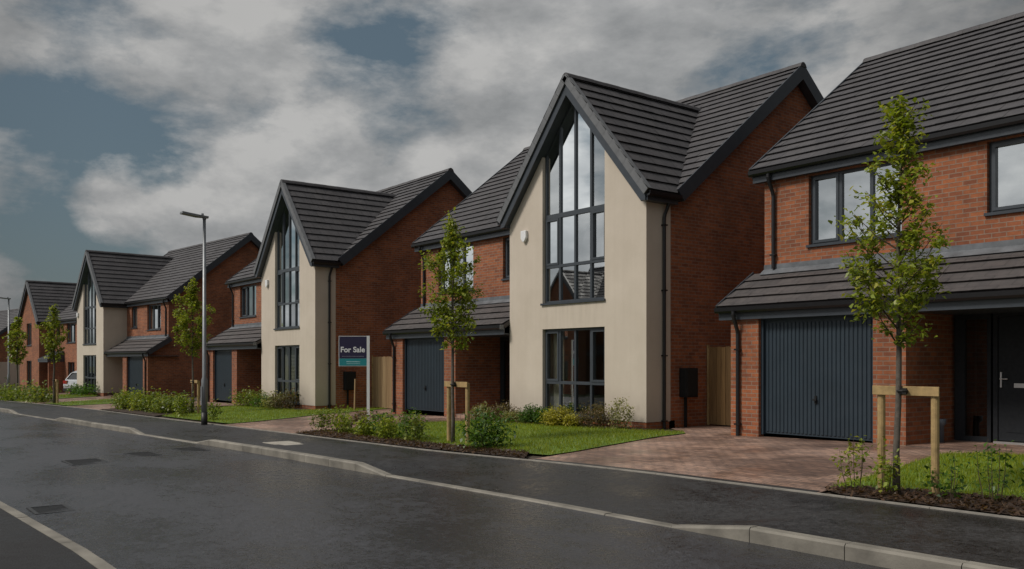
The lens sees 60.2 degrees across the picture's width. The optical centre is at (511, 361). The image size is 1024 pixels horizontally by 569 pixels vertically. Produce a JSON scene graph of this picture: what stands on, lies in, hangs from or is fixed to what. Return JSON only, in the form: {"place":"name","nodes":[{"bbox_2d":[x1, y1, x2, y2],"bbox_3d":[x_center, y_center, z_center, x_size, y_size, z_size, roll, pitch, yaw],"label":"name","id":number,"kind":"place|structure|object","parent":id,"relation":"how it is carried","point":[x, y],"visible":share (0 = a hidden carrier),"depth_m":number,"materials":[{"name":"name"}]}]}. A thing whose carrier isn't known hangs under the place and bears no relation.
{"place":"outdoors","nodes":[
{"label":"outdoors","id":0,"kind":"place"},
{"bbox_2d":[0,508,96,568],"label":"pavement","id":1,"kind":"structure","parent":0,"point":[23,545],"depth_m":7.39,"materials":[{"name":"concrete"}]},
{"bbox_2d":[22,396,115,403],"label":"driveway","id":2,"kind":"structure","parent":0,"point":[83,398],"depth_m":43.54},
{"bbox_2d":[69,401,244,409],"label":"driveway","id":3,"kind":"structure","parent":0,"point":[102,406],"depth_m":35.86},
{"bbox_2d":[0,430,507,568],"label":"road","id":4,"kind":"structure","parent":0,"point":[127,515],"depth_m":8.78,"materials":[{"name":"grey asphalt"}]},
{"bbox_2d":[26,504,74,514],"bbox_3d":[-5.150,1.663,9.858,0.400,0.038,0.560,0,0,-38],"label":"road grate","id":5,"kind":"object","parent":4,"relation":"on","point":[36,510],"visible":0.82,"depth_m":9.88,"materials":[{"name":"metal"}]},
{"bbox_2d":[0,501,115,568],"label":"kerb","id":6,"kind":"structure","parent":4,"relation":"on","point":[94,560],"depth_m":7.87,"materials":[{"name":"concrete"}]},
{"bbox_2d":[61,458,109,464],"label":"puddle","id":7,"kind":"object","parent":4,"relation":"on","point":[81,461],"visible":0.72,"depth_m":15.08,"materials":[{"name":"liquid"}]},
{"bbox_2d":[225,409,470,433],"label":"driveway","id":8,"kind":"structure","parent":0,"point":[293,425],"depth_m":23.35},
{"bbox_2d":[0,412,888,568],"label":"road","id":9,"kind":"structure","parent":0,"point":[509,533],"depth_m":9.11,"materials":[{"name":"grey asphalt"}]},
{"bbox_2d":[123,451,161,455],"bbox_3d":[-6.873,1.735,16.424,0.500,0.038,0.700,0,0,-38],"label":"road grate","id":10,"kind":"object","parent":9,"relation":"on","point":[150,453],"visible":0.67,"depth_m":16.48,"materials":[{"name":"metal"}]},
{"bbox_2d":[171,447,207,451],"bbox_3d":[-6.378,1.756,17.502,0.500,0.038,0.800,0,0,-38],"label":"road grate","id":11,"kind":"object","parent":9,"relation":"on","point":[186,449],"visible":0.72,"depth_m":17.49,"materials":[{"name":"metal"}]},
{"bbox_2d":[0,408,1015,568],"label":"kerb","id":12,"kind":"structure","parent":9,"relation":"on","point":[879,556],"depth_m":7.74,"materials":[{"name":"concrete"}]},
{"bbox_2d":[0,401,1023,568],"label":"pavement","id":13,"kind":"structure","parent":0,"point":[998,541],"depth_m":10.04,"materials":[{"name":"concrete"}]},
{"bbox_2d":[180,211,208,424],"bbox_3d":[-8.564,-1.097,23.837,0.725,5.840,0.260,0,0,-38],"label":"street lamp","id":14,"kind":"object","parent":13,"relation":"on","point":[204,416],"visible":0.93,"depth_m":23.95,"materials":[{"name":"metal"}]},
{"bbox_2d":[262,441,300,444],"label":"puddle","id":15,"kind":"object","parent":13,"relation":"on","point":[285,443],"visible":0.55,"depth_m":17.36,"materials":[{"name":"liquid"}]},
{"bbox_2d":[1,400,1023,519],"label":"pavement edging","id":16,"kind":"object","parent":13,"relation":"on","point":[921,506],"visible":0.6,"depth_m":11.26,"materials":[{"name":"concrete"}]},
{"bbox_2d":[0,0,1023,310],"label":"sky","id":17,"kind":"structure","parent":0,"point":[119,118],"materials":[{"name":"grey"}]},
{"bbox_2d":[15,393,1023,517],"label":"garden ground","id":18,"kind":"structure","parent":0,"point":[531,456],"depth_m":16.35,"materials":[{"name":"soil"}]},
{"bbox_2d":[0,297,10,390],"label":"street lamp","id":19,"kind":"object","parent":18,"relation":"on","point":[8,378],"visible":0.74,"depth_m":50.84,"materials":[{"name":"metal"}]},
{"bbox_2d":[0,362,19,389],"bbox_3d":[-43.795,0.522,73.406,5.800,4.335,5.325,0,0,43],"label":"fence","id":20,"kind":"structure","parent":18,"relation":"on","point":[3,369],"depth_m":72.27,"materials":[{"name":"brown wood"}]},
{"bbox_2d":[2,316,28,389],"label":"young tree","id":21,"kind":"object","parent":18,"relation":"on","point":[16,331],"visible":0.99,"depth_m":45.94,"materials":[{"name":"green plant"}]},
{"bbox_2d":[0,384,30,400],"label":"shrub","id":22,"kind":"object","parent":18,"relation":"on","point":[8,396],"visible":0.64,"depth_m":44.37,"materials":[{"name":"green plant"}]},
{"bbox_2d":[5,379,46,401],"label":"shrub","id":23,"kind":"object","parent":18,"relation":"on","point":[21,392],"visible":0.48,"depth_m":42.97,"materials":[{"name":"green plant"}]},
{"bbox_2d":[14,381,60,402],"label":"shrub","id":24,"kind":"object","parent":18,"relation":"on","point":[40,397],"visible":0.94,"depth_m":41.32,"materials":[{"name":"green plant"}]},
{"bbox_2d":[16,280,76,392],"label":"house","id":25,"kind":"structure","parent":18,"relation":"on","point":[38,299],"depth_m":62.97,"materials":[{"name":"red brick"}]},
{"bbox_2d":[68,323,75,342],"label":"window","id":26,"kind":"structure","parent":25,"relation":"in","point":[72,327],"depth_m":60.23,"materials":[{"name":"grey glass"}]},
{"bbox_2d":[33,304,69,402],"bbox_3d":[-20.592,-0.298,39.547,1.448,4.596,1.344,0,0,-38],"label":"young tree","id":27,"kind":"object","parent":18,"relation":"on","point":[51,335],"visible":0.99,"depth_m":39.54,"materials":[{"name":"green plant"}]},
{"bbox_2d":[72,381,99,395],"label":"shrub","id":28,"kind":"object","parent":18,"relation":"on","point":[87,391],"visible":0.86,"depth_m":48.25,"materials":[{"name":"green plant"}]},
{"bbox_2d":[45,398,168,405],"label":"lawn","id":29,"kind":"structure","parent":18,"relation":"on","point":[90,403],"depth_m":39.26,"materials":[{"name":"green plant"}]},
{"bbox_2d":[112,387,139,409],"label":"shrub","id":30,"kind":"object","parent":18,"relation":"on","point":[122,404],"visible":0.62,"depth_m":32.90,"materials":[{"name":"green plant"}]},
{"bbox_2d":[125,387,145,410],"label":"shrub","id":31,"kind":"object","parent":18,"relation":"on","point":[135,398],"visible":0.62,"depth_m":31.68,"materials":[{"name":"green plant"}]},
{"bbox_2d":[102,408,175,415],"bbox_3d":[-13.022,1.753,31.327,1.417,0.102,6.680,0,0,-39],"label":"planting bed","id":32,"kind":"object","parent":18,"relation":"on","point":[150,413],"visible":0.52,"depth_m":30.66,"materials":[{"name":"brown soil"}]},
{"bbox_2d":[138,388,164,411],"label":"shrub","id":33,"kind":"object","parent":18,"relation":"on","point":[148,403],"visible":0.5,"depth_m":30.57,"materials":[{"name":"green plant"}]},
{"bbox_2d":[150,391,176,412],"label":"shrub","id":34,"kind":"object","parent":18,"relation":"on","point":[161,409],"visible":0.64,"depth_m":29.58,"materials":[{"name":"green plant"}]},
{"bbox_2d":[71,232,260,397],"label":"house","id":35,"kind":"structure","parent":18,"relation":"on","point":[124,306],"depth_m":47.79,"materials":[{"name":"red brick"}]},
{"bbox_2d":[82,271,95,344],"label":"window","id":36,"kind":"structure","parent":35,"relation":"in","point":[90,294],"depth_m":49.87,"materials":[{"name":"grey glass"}]},
{"bbox_2d":[85,355,95,391],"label":"window","id":37,"kind":"structure","parent":35,"relation":"in","point":[90,360],"depth_m":49.87,"materials":[{"name":"grey glass"}]},
{"bbox_2d":[128,356,142,396],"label":"garage door","id":38,"kind":"structure","parent":35,"relation":"in","point":[135,363],"depth_m":45.41,"materials":[{"name":"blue metal"}]},
{"bbox_2d":[146,304,160,330],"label":"window","id":39,"kind":"structure","parent":35,"relation":"in","point":[154,310],"depth_m":46.19,"materials":[{"name":"grey glass"}]},
{"bbox_2d":[159,393,194,413],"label":"shrub","id":40,"kind":"object","parent":18,"relation":"on","point":[169,404],"visible":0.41,"depth_m":29.44,"materials":[{"name":"green plant"}]},
{"bbox_2d":[164,390,196,413],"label":"shrub","id":41,"kind":"object","parent":18,"relation":"on","point":[189,406],"visible":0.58,"depth_m":29.13,"materials":[{"name":"green plant"}]},
{"bbox_2d":[172,393,189,416],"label":"shrub","id":42,"kind":"object","parent":18,"relation":"on","point":[177,405],"visible":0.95,"depth_m":27.81,"materials":[{"name":"green plant"}]},
{"bbox_2d":[171,277,215,412],"bbox_3d":[-10.541,-0.490,29.242,1.427,4.651,1.280,0,0,-2],"label":"young tree","id":43,"kind":"object","parent":18,"relation":"on","point":[193,289],"visible":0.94,"depth_m":29.14,"materials":[{"name":"green plant"}]},
{"bbox_2d":[190,380,199,412],"bbox_3d":[-10.546,1.246,29.255,0.213,1.270,0.690,0,0,-38],"label":"tree stake frame","id":44,"kind":"object","parent":18,"relation":"on","point":[198,393],"visible":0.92,"depth_m":29.04,"materials":[{"name":"wood"}]},
{"bbox_2d":[199,399,221,419],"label":"shrub","id":45,"kind":"object","parent":18,"relation":"on","point":[212,409],"visible":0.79,"depth_m":25.63,"materials":[{"name":"green plant"}]},
{"bbox_2d":[226,389,257,405],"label":"shrub","id":46,"kind":"object","parent":18,"relation":"on","point":[239,399],"visible":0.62,"depth_m":32.95,"materials":[{"name":"green plant"}]},
{"bbox_2d":[234,385,266,406],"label":"shrub","id":47,"kind":"object","parent":18,"relation":"on","point":[253,396],"visible":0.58,"depth_m":32.41,"materials":[{"name":"green plant"}]},
{"bbox_2d":[259,390,286,407],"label":"shrub","id":48,"kind":"object","parent":18,"relation":"on","point":[267,404],"visible":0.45,"depth_m":31.01,"materials":[{"name":"green plant"}]},
{"bbox_2d":[163,405,387,423],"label":"lawn","id":49,"kind":"structure","parent":18,"relation":"on","point":[229,417],"depth_m":27.26,"materials":[{"name":"green plant"}]},
{"bbox_2d":[266,387,300,408],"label":"shrub","id":50,"kind":"object","parent":18,"relation":"on","point":[284,400],"visible":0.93,"depth_m":30.47,"materials":[{"name":"green plant"}]},
{"bbox_2d":[324,402,350,430],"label":"shrub","id":51,"kind":"object","parent":18,"relation":"on","point":[335,412],"visible":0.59,"depth_m":19.93,"materials":[{"name":"green plant"}]},
{"bbox_2d":[206,168,471,409],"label":"house","id":52,"kind":"structure","parent":18,"relation":"on","point":[319,275],"depth_m":31.57,"materials":[{"name":"red brick"}]},
{"bbox_2d":[215,350,231,400],"bbox_3d":[-11.904,0.560,36.584,0.110,2.160,2.260,0,0,-37],"label":"garage door","id":53,"kind":"structure","parent":52,"relation":"in","point":[223,358],"depth_m":36.73,"materials":[{"name":"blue metal"}]},
{"bbox_2d":[239,284,255,317],"bbox_3d":[-11.028,-2.522,37.068,0.205,1.355,1.890,0,0,-37],"label":"window","id":54,"kind":"structure","parent":52,"relation":"in","point":[248,292],"depth_m":37.24,"materials":[{"name":"grey glass"}]},
{"bbox_2d":[273,205,299,329],"bbox_3d":[-7.989,-3.594,31.553,0.205,4.877,2.230,0,0,-37],"label":"window","id":55,"kind":"structure","parent":52,"relation":"in","point":[287,236],"depth_m":31.78,"materials":[{"name":"grey glass"}]},
{"bbox_2d":[277,345,299,404],"bbox_3d":[-7.989,0.462,31.553,0.205,2.085,2.230,0,0,-37],"label":"window","id":56,"kind":"structure","parent":52,"relation":"in","point":[292,383],"depth_m":31.57,"materials":[{"name":"black glass"}]},
{"bbox_2d":[330,411,353,432],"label":"shrub","id":57,"kind":"object","parent":18,"relation":"on","point":[346,422],"visible":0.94,"depth_m":19.49,"materials":[{"name":"green plant"}]},
{"bbox_2d":[339,336,369,419],"bbox_3d":[-3.866,0.522,21.639,0.750,2.305,0.041,0,0,-4],"label":"sale sign","id":58,"kind":"object","parent":18,"relation":"on","point":[354,350],"visible":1,"depth_m":21.63,"materials":[{"name":"blue plastic"}]},
{"bbox_2d":[351,408,374,433],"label":"shrub","id":59,"kind":"object","parent":18,"relation":"on","point":[360,415],"visible":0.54,"depth_m":19.17,"materials":[{"name":"green plant"}]},
{"bbox_2d":[347,412,380,434],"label":"shrub","id":60,"kind":"object","parent":18,"relation":"on","point":[363,426],"visible":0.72,"depth_m":18.66,"materials":[{"name":"green plant"}]},
{"bbox_2d":[367,409,394,435],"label":"shrub","id":61,"kind":"object","parent":18,"relation":"on","point":[377,419],"visible":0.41,"depth_m":18.39,"materials":[{"name":"green plant"}]},
{"bbox_2d":[372,355,391,408],"bbox_3d":[-3.671,0.698,29.404,0.105,1.830,3.930,0,0,-38],"label":"timber fence","id":62,"kind":"object","parent":18,"relation":"on","point":[381,381],"visible":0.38,"depth_m":30.39,"materials":[{"name":"brown wood"}]},
{"bbox_2d":[369,412,401,437],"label":"shrub","id":63,"kind":"object","parent":18,"relation":"on","point":[387,432],"visible":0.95,"depth_m":17.86,"materials":[{"name":"green plant"}]},
{"bbox_2d":[391,407,421,438],"bbox_3d":[-2.064,1.256,17.643,0.623,0.719,0.803,0,0,-21],"label":"shrub","id":64,"kind":"object","parent":18,"relation":"on","point":[402,427],"visible":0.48,"depth_m":17.60,"materials":[{"name":"green plant"}]},
{"bbox_2d":[396,406,430,440],"bbox_3d":[-1.863,1.232,17.154,0.695,0.723,0.611,0,0,-38],"label":"shrub","id":65,"kind":"object","parent":18,"relation":"on","point":[417,428],"visible":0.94,"depth_m":17.11,"materials":[{"name":"green plant"}]},
{"bbox_2d":[297,429,529,457],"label":"bark mulch","id":66,"kind":"object","parent":18,"relation":"on","point":[337,434],"visible":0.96,"depth_m":16.39,"materials":[{"name":"brown wood"}]},
{"bbox_2d":[308,407,334,430],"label":"shrub","id":67,"kind":"object","parent":66,"relation":"on","point":[322,418],"visible":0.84,"depth_m":20.27,"materials":[{"name":"green plant"}]},
{"bbox_2d":[417,207,485,442],"bbox_3d":[-1.149,-0.608,16.558,1.317,4.499,1.202,0,0,0],"label":"young tree","id":68,"kind":"object","parent":18,"relation":"on","point":[457,291],"visible":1,"depth_m":16.44,"materials":[{"name":"green plant"}]},
{"bbox_2d":[444,381,469,443],"bbox_3d":[-1.061,1.032,16.516,0.213,1.310,0.760,0,0,-38],"label":"tree stake frame","id":69,"kind":"object","parent":18,"relation":"on","point":[448,384],"visible":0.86,"depth_m":16.46,"materials":[{"name":"wood"}]},
{"bbox_2d":[453,408,516,448],"bbox_3d":[-0.494,1.198,15.557,1.099,0.805,1.241,0,0,-38],"label":"shrub","id":70,"kind":"object","parent":18,"relation":"on","point":[484,437],"visible":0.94,"depth_m":15.40,"materials":[{"name":"green plant"}]},
{"bbox_2d":[486,399,520,420],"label":"shrub","id":71,"kind":"object","parent":18,"relation":"on","point":[496,412],"visible":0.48,"depth_m":21.81,"materials":[{"name":"green plant"}]},
{"bbox_2d":[328,419,684,454],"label":"lawn","id":72,"kind":"structure","parent":18,"relation":"on","point":[576,443],"depth_m":16.67,"materials":[{"name":"green plant"}]},
{"bbox_2d":[485,421,650,428],"bbox_3d":[0.912,1.439,20.226,1.070,0.076,5.500,0,0,-38],"label":"planting bed","id":73,"kind":"object","parent":72,"relation":"on","point":[594,427],"visible":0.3,"depth_m":18.97,"materials":[{"name":"brown soil"}]},
{"bbox_2d":[470,401,490,419],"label":"shrub","id":74,"kind":"object","parent":73,"relation":"on","point":[481,410],"visible":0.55,"depth_m":22.17,"materials":[{"name":"green plant"}]},
{"bbox_2d":[500,410,523,421],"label":"shrub","id":75,"kind":"object","parent":18,"relation":"on","point":[512,415],"visible":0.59,"depth_m":21.26,"materials":[{"name":"green plant"}]},
{"bbox_2d":[516,403,545,422],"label":"shrub","id":76,"kind":"object","parent":18,"relation":"on","point":[526,417],"visible":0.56,"depth_m":20.77,"materials":[{"name":"green plant"}]},
{"bbox_2d":[537,403,579,425],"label":"shrub","id":77,"kind":"object","parent":18,"relation":"on","point":[551,417],"visible":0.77,"depth_m":19.86,"materials":[{"name":"yellow plant"}]},
{"bbox_2d":[562,411,587,426],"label":"shrub","id":78,"kind":"object","parent":18,"relation":"on","point":[571,420],"visible":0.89,"depth_m":19.46,"materials":[{"name":"yellow plant"}]},
{"bbox_2d":[574,398,612,426],"bbox_3d":[1.843,1.148,19.402,1.078,0.672,0.911,0,0,32],"label":"shrub","id":79,"kind":"object","parent":18,"relation":"on","point":[594,418],"visible":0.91,"depth_m":19.29,"materials":[{"name":"green plant"}]},
{"bbox_2d":[382,62,823,429],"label":"house","id":80,"kind":"structure","parent":18,"relation":"on","point":[614,235],"depth_m":20.74,"materials":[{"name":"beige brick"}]},
{"bbox_2d":[405,337,443,411],"bbox_3d":[-2.500,0.360,25.576,0.110,2.160,2.260,0,0,-38],"label":"garage door","id":81,"kind":"structure","parent":80,"relation":"in","point":[424,359],"depth_m":25.67,"materials":[{"name":"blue metal"}]},
{"bbox_2d":[437,244,472,293],"bbox_3d":[-1.626,-2.723,26.068,0.205,1.355,1.890,0,0,-38],"label":"window","id":82,"kind":"structure","parent":80,"relation":"in","point":[469,258],"depth_m":25.83,"materials":[{"name":"grey glass"}]},
{"bbox_2d":[501,237,509,280],"bbox_3d":[0.052,-2.807,23.896,0.205,1.185,0.900,0,0,-38],"label":"window","id":83,"kind":"structure","parent":80,"relation":"in","point":[507,240],"depth_m":24.18,"materials":[{"name":"grey glass"}]},
{"bbox_2d":[540,103,605,305],"bbox_3d":[1.446,-3.794,20.569,0.205,4.877,2.230,0,0,-38],"label":"window","id":84,"kind":"structure","parent":80,"relation":"in","point":[575,159],"depth_m":20.60,"materials":[{"name":"clear glass"}]},
{"bbox_2d":[545,327,604,417],"bbox_3d":[1.446,0.262,20.569,0.205,2.085,2.230,0,0,-38],"label":"window","id":85,"kind":"structure","parent":80,"relation":"in","point":[567,339],"depth_m":20.79,"materials":[{"name":"clear glass"}]},
{"bbox_2d":[606,397,634,428],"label":"shrub","id":86,"kind":"object","parent":18,"relation":"on","point":[616,410],"visible":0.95,"depth_m":18.61,"materials":[{"name":"green plant"}]},
{"bbox_2d":[707,345,730,425],"bbox_3d":[5.108,0.522,18.969,0.105,1.800,2.260,0,0,-38],"label":"timber fence","id":87,"kind":"object","parent":18,"relation":"on","point":[718,385],"visible":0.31,"depth_m":19.59,"materials":[{"name":"brown wood"}]},
{"bbox_2d":[714,12,1023,453],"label":"house","id":88,"kind":"structure","parent":18,"relation":"on","point":[807,359],"depth_m":15.20,"materials":[{"name":"red brick"}]},
{"bbox_2d":[761,314,872,442],"bbox_3d":[5.318,0.260,15.454,0.110,2.160,2.260,0,0,-38],"label":"garage door","id":89,"kind":"structure","parent":88,"relation":"in","point":[817,371],"depth_m":15.42,"materials":[{"name":"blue metal"}]},
{"bbox_2d":[806,161,902,247],"bbox_3d":[6.192,-2.823,15.946,0.205,1.355,1.890,0,0,-38],"label":"window","id":90,"kind":"structure","parent":88,"relation":"in","point":[830,192],"depth_m":16.19,"materials":[{"name":"clear glass"}]},
{"bbox_2d":[984,136,1023,215],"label":"window","id":91,"kind":"structure","parent":88,"relation":"in","point":[1006,156],"depth_m":13.93,"materials":[{"name":"grey glass"}]},
{"bbox_2d":[993,312,1023,444],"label":"front door","id":92,"kind":"structure","parent":88,"relation":"in","point":[1008,332],"depth_m":14.25,"materials":[{"name":"metal"}]},
{"bbox_2d":[828,91,952,492],"bbox_3d":[4.137,-0.697,9.686,1.228,4.473,1.296,0,0,22],"label":"young tree","id":93,"kind":"object","parent":18,"relation":"on","point":[915,271],"visible":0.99,"depth_m":9.47,"materials":[{"name":"green plant"}]},
{"bbox_2d":[872,385,939,494],"bbox_3d":[4.217,0.925,9.486,0.213,1.320,0.740,0,0,-38],"label":"tree stake frame","id":94,"kind":"object","parent":18,"relation":"on","point":[880,392],"visible":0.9,"depth_m":9.36,"materials":[{"name":"wood"}]},
{"bbox_2d":[825,484,1023,516],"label":"bark mulch","id":95,"kind":"object","parent":18,"relation":"on","point":[941,501],"visible":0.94,"depth_m":9.01,"materials":[{"name":"brown wood"}]},
{"bbox_2d":[829,433,873,488],"bbox_3d":[3.810,1.131,9.811,0.503,0.676,0.512,0,0,-38],"label":"shrub","id":96,"kind":"object","parent":95,"relation":"on","point":[856,455],"visible":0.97,"depth_m":9.80,"materials":[{"name":"green plant"}]},
{"bbox_2d":[872,436,904,495],"bbox_3d":[3.994,1.128,9.422,0.416,0.658,0.329,0,0,-38],"label":"shrub","id":97,"kind":"object","parent":95,"relation":"on","point":[887,478],"visible":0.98,"depth_m":9.41,"materials":[{"name":"green plant"}]},
{"bbox_2d":[916,451,966,498],"bbox_3d":[4.510,1.179,9.082,0.429,0.536,0.495,0,0,-23],"label":"shrub","id":98,"kind":"object","parent":95,"relation":"on","point":[944,488],"visible":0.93,"depth_m":9.12,"materials":[{"name":"green plant"}]},
{"bbox_2d":[966,439,1015,500],"bbox_3d":[4.800,1.114,8.839,0.456,0.674,0.310,0,0,25],"label":"shrub","id":99,"kind":"object","parent":95,"relation":"on","point":[1004,481],"visible":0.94,"depth_m":8.85,"materials":[{"name":"green plant"}]},
{"bbox_2d":[830,450,1023,500],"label":"lawn","id":100,"kind":"structure","parent":18,"relation":"on","point":[921,486],"depth_m":10.38,"materials":[{"name":"green plant"}]},
{"bbox_2d":[531,426,1018,492],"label":"driveway","id":101,"kind":"structure","parent":0,"point":[720,452],"depth_m":13.12,"materials":[{"name":"brown brick"}]},
{"bbox_2d":[532,459,817,491],"bbox_3d":[1.892,1.477,11.760,0.171,0.065,4.903,0,0,-39],"label":"driveway drain","id":102,"kind":"object","parent":101,"relation":"on","point":[685,475],"visible":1,"depth_m":11.28,"materials":[{"name":"metal"}]},
{"bbox_2d":[940,419,945,442],"bbox_3d":[7.044,1.165,14.487,0.150,0.450,0.144,0,0,-38],"label":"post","id":103,"kind":"object","parent":101,"relation":"on","point":[942,423],"visible":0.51,"depth_m":14.46,"materials":[{"name":"grey plastic"}]},
{"bbox_3d":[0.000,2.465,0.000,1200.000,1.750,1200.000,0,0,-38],"label":"ground","id":104,"kind":"structure","parent":0,"visible":0},
{"bbox_2d":[0,308,19,361],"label":"house","id":105,"kind":"structure","parent":104,"relation":"on","point":[4,327],"depth_m":88.59,"materials":[{"name":"red brick"}]},
{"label":"driveway","id":106,"kind":"structure","parent":0,"visible":0},
{"bbox_2d":[63,371,76,393],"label":"parked car","id":107,"kind":"object","parent":106,"relation":"on","point":[72,377],"visible":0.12,"depth_m":52.93,"materials":[{"name":"silver metal"}]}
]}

